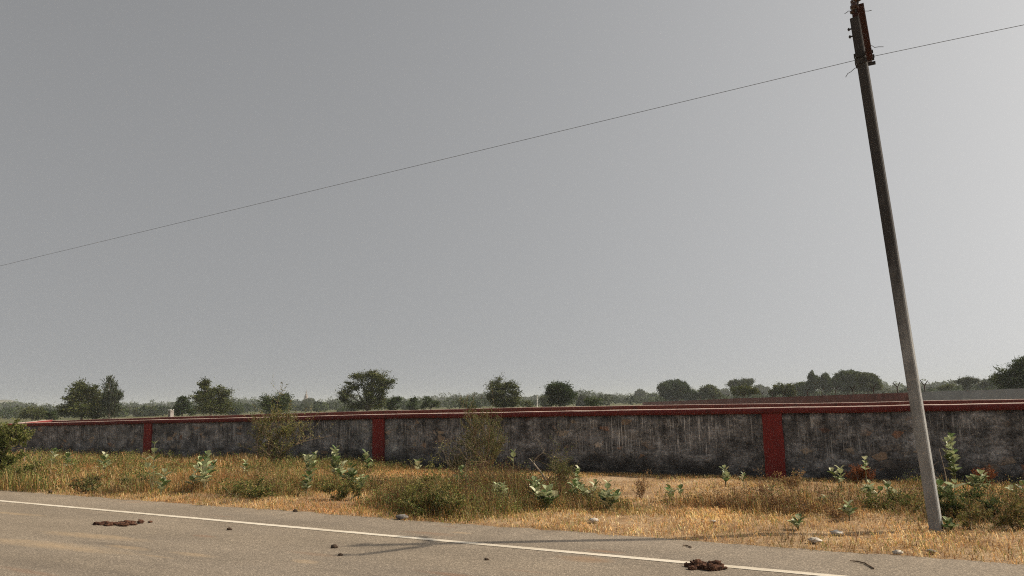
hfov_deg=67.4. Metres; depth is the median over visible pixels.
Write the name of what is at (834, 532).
stone
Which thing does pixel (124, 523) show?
dung pile
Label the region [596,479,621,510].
milkweed plant
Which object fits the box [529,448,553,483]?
dead branch
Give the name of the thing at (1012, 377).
tree
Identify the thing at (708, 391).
tree
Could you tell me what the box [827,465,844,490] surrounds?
milkweed plant
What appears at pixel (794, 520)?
milkweed plant
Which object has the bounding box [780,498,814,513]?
dry weed
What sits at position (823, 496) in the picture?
milkweed plant
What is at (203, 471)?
milkweed plant
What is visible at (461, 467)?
milkweed plant
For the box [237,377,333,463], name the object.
thorn shrub
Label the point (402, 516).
stone
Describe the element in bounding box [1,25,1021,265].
overhead wire
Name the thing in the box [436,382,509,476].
thorn shrub
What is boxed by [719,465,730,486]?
milkweed plant
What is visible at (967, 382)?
tree
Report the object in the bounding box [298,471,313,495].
milkweed plant
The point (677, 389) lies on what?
tree
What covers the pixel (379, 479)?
dry weed
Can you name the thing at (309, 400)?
tree
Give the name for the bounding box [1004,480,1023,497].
milkweed plant
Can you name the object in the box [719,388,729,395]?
tree
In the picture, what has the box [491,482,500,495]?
milkweed plant
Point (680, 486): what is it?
milkweed plant
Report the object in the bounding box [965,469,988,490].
milkweed plant
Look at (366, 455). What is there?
milkweed plant
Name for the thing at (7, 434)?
green bush
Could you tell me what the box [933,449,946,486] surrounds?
dead branch
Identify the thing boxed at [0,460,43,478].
weed bush
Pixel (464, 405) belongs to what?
tree
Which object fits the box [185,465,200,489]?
milkweed plant
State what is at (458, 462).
thorn shrub
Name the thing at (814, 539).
stone
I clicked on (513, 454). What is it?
milkweed plant
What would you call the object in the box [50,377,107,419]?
tree
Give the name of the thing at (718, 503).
dry weed
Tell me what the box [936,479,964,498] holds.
milkweed plant
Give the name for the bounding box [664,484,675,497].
milkweed plant
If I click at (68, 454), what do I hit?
milkweed plant
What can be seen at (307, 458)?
milkweed plant
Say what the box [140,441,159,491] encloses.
milkweed plant
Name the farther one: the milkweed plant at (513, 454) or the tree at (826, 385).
the tree at (826, 385)
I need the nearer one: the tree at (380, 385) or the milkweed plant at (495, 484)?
the milkweed plant at (495, 484)
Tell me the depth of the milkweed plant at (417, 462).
17.97 m
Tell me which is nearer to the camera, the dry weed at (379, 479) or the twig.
the twig
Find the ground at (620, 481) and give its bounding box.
[0,400,1023,563]
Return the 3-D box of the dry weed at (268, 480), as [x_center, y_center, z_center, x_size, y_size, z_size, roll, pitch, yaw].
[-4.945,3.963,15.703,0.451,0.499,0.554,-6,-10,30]
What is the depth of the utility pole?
9.97 m
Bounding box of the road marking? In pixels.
[0,500,844,575]
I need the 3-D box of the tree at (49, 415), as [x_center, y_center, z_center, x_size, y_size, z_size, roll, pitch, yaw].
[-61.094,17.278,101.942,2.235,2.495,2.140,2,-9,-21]
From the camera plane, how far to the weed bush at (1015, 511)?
9.52 m
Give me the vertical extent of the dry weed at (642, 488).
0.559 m
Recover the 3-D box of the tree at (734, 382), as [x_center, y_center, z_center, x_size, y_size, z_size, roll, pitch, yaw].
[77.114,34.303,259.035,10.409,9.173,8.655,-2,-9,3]
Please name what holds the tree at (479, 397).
on the ground at (620, 481)
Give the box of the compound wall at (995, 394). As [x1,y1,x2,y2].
[642,380,1023,404]
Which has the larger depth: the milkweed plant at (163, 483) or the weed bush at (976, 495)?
the milkweed plant at (163, 483)
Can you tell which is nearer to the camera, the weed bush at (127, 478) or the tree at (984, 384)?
the weed bush at (127, 478)
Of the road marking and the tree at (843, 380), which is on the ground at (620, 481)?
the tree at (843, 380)
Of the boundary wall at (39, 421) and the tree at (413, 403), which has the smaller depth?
the boundary wall at (39, 421)
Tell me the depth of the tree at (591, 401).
102.97 m
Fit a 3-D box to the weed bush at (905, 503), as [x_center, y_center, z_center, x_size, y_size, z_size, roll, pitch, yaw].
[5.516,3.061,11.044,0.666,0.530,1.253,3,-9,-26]
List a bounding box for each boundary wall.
[7,420,51,451]
[12,402,1023,485]
[52,399,1023,421]
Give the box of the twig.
[850,560,873,568]
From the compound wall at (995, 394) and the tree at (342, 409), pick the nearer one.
the compound wall at (995, 394)
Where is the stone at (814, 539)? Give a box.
[808,537,821,542]
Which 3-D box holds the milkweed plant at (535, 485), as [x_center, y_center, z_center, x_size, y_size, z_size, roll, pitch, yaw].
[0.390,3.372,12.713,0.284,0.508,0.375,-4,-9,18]
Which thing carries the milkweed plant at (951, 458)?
on the ground at (620, 481)
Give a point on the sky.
(720, 238)
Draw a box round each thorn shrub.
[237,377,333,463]
[432,435,483,475]
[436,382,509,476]
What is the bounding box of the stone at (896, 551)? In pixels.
[892,550,902,554]
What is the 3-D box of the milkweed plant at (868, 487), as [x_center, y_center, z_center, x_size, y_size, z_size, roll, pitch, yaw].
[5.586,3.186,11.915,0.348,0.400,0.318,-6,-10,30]
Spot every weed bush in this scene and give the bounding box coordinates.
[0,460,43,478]
[66,474,105,492]
[120,465,156,483]
[213,473,282,502]
[317,475,372,500]
[395,443,457,511]
[400,479,470,515]
[528,424,579,488]
[855,484,924,512]
[937,470,1002,517]
[954,483,1023,529]
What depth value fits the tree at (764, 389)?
602.16 m
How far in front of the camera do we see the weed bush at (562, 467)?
14.11 m
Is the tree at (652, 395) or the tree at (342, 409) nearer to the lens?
the tree at (342, 409)
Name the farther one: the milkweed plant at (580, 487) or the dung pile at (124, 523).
the milkweed plant at (580, 487)
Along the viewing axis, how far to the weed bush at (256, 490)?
14.22 m
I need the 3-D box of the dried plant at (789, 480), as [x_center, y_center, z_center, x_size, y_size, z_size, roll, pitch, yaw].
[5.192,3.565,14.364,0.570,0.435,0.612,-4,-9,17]
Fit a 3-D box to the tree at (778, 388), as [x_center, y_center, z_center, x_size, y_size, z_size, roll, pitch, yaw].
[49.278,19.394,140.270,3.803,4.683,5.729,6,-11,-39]
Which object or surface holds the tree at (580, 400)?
on the ground at (620, 481)
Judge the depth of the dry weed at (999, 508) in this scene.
10.02 m
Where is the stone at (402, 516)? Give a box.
[396,514,407,519]
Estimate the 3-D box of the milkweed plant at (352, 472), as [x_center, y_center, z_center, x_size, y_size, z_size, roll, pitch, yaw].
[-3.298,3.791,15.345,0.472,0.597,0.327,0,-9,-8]
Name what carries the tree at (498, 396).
on the ground at (620, 481)
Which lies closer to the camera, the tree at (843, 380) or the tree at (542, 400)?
the tree at (542, 400)
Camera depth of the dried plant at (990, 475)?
13.48 m
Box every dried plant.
[774,467,805,487]
[841,463,875,485]
[970,466,997,485]
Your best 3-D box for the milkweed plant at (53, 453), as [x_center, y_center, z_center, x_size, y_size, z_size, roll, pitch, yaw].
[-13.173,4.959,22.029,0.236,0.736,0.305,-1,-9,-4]
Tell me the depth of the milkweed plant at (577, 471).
15.33 m
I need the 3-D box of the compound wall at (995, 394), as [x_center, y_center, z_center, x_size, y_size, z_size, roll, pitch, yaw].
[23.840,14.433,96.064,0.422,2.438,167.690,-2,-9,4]
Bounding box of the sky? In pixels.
[0,0,1023,405]
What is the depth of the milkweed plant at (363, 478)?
14.49 m
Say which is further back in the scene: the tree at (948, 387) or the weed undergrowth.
the tree at (948, 387)
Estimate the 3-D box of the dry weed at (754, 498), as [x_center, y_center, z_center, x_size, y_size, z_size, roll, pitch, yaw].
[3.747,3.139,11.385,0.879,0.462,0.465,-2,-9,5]
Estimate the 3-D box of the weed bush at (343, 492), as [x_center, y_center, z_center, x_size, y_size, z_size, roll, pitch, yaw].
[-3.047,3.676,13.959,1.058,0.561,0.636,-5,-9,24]
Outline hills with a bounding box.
[0,400,24,407]
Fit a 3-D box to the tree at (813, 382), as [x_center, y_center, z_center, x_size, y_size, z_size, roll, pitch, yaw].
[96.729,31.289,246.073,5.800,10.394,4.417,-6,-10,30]
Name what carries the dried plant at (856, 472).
on the ground at (620, 481)
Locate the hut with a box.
[168,409,173,416]
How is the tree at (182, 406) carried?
on the ground at (620, 481)
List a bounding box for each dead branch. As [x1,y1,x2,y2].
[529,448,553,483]
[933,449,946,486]
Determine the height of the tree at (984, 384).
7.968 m
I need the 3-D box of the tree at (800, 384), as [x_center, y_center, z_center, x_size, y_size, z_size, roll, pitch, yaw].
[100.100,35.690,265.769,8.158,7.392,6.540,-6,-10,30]
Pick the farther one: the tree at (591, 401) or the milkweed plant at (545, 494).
the tree at (591, 401)
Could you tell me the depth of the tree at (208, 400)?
103.03 m
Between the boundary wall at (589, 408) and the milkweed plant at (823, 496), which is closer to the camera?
the milkweed plant at (823, 496)
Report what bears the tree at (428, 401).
on the ground at (620, 481)
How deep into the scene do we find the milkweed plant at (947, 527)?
9.37 m
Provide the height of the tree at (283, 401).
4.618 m
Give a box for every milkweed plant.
[47,448,58,463]
[62,452,72,465]
[97,451,110,469]
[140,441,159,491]
[154,468,171,496]
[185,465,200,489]
[193,450,216,491]
[239,459,250,472]
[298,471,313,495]
[303,451,317,471]
[328,445,347,478]
[335,463,358,485]
[354,474,368,492]
[362,449,374,471]
[414,458,421,472]
[453,465,469,483]
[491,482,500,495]
[496,481,507,497]
[507,449,515,474]
[526,476,544,500]
[530,484,558,508]
[565,478,582,493]
[572,465,582,479]
[573,479,598,501]
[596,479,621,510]
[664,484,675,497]
[676,484,683,494]
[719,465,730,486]
[739,472,746,485]
[787,514,804,529]
[815,494,829,505]
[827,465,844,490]
[838,500,857,520]
[860,480,882,496]
[861,456,870,483]
[883,480,897,496]
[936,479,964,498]
[942,516,958,533]
[943,433,961,484]
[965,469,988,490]
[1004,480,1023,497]
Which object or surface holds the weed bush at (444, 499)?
on the ground at (620, 481)
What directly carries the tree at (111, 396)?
on the ground at (620, 481)
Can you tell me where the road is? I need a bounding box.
[0,490,1023,575]
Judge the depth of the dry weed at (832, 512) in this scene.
10.56 m
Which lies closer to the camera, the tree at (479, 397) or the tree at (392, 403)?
the tree at (392, 403)
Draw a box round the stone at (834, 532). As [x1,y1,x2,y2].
[830,530,844,535]
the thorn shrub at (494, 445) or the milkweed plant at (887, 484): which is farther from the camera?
the thorn shrub at (494, 445)
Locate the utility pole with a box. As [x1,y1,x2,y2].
[844,0,943,533]
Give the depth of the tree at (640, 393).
506.53 m
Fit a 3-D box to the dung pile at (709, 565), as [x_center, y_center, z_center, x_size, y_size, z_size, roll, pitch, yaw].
[1.955,2.816,7.770,0.444,0.148,0.312,-6,-10,30]
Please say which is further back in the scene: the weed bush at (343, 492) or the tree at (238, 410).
the tree at (238, 410)
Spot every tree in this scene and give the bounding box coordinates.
[16,405,46,420]
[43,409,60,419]
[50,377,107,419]
[96,375,123,418]
[132,404,159,416]
[172,395,196,416]
[180,376,237,415]
[224,403,244,414]
[253,390,294,413]
[291,397,318,410]
[335,369,397,410]
[336,407,356,411]
[384,395,401,410]
[406,395,417,409]
[419,396,439,409]
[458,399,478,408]
[472,394,486,405]
[483,374,525,407]
[519,400,533,406]
[539,381,580,406]
[539,395,552,406]
[575,394,589,405]
[583,396,604,405]
[633,388,646,402]
[645,393,658,401]
[656,378,697,400]
[697,384,721,399]
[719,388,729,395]
[724,377,755,397]
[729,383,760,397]
[755,384,770,394]
[767,381,798,396]
[793,380,808,395]
[804,370,822,395]
[820,371,833,394]
[830,369,861,394]
[854,372,883,393]
[920,384,937,388]
[936,383,956,390]
[953,375,983,389]
[974,375,997,389]
[988,355,1023,388]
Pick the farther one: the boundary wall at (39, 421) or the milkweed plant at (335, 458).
the boundary wall at (39, 421)
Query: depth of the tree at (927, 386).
558.68 m
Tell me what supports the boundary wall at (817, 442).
on the ground at (620, 481)
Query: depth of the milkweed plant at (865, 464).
13.91 m
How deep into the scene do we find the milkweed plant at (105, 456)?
20.56 m
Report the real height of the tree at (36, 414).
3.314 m
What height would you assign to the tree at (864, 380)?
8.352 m
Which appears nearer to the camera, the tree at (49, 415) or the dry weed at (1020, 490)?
the dry weed at (1020, 490)
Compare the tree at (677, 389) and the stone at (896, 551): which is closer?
the stone at (896, 551)
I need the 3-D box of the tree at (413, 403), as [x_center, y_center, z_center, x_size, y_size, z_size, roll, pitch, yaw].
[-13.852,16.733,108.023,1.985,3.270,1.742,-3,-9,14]
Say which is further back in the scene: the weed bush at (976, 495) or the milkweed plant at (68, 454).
the milkweed plant at (68, 454)
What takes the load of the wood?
on the ground at (620, 481)
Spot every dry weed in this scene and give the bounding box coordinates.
[263,475,282,485]
[363,462,391,487]
[631,470,654,499]
[707,493,732,507]
[732,464,776,500]
[737,483,796,508]
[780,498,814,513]
[821,501,851,518]
[952,494,1020,518]
[1013,480,1023,508]
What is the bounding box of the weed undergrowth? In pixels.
[0,446,1023,528]
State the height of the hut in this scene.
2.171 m
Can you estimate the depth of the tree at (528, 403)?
133.28 m
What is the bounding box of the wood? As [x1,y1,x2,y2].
[0,379,1015,418]
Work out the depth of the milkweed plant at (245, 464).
18.33 m
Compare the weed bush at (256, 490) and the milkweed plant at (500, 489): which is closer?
the milkweed plant at (500, 489)
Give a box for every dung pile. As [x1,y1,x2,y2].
[93,519,152,526]
[684,559,726,570]
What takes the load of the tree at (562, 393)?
on the ground at (620, 481)
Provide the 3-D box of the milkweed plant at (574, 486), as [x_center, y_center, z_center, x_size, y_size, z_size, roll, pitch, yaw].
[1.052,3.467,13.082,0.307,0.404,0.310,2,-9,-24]
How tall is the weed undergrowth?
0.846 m
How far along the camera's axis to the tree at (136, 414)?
253.79 m
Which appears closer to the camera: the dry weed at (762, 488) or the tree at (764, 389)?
the dry weed at (762, 488)
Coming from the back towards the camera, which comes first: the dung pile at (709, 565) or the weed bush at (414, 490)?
the weed bush at (414, 490)
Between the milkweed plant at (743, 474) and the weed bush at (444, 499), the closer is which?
the weed bush at (444, 499)
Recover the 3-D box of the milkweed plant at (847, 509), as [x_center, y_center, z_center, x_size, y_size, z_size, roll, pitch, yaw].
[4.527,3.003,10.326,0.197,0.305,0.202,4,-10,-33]
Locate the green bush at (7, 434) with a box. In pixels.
[0,415,35,471]
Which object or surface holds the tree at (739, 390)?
on the ground at (620, 481)
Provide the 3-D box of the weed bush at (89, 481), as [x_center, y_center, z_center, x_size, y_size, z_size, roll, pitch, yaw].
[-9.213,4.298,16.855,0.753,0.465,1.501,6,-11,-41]
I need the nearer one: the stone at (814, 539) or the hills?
the stone at (814, 539)

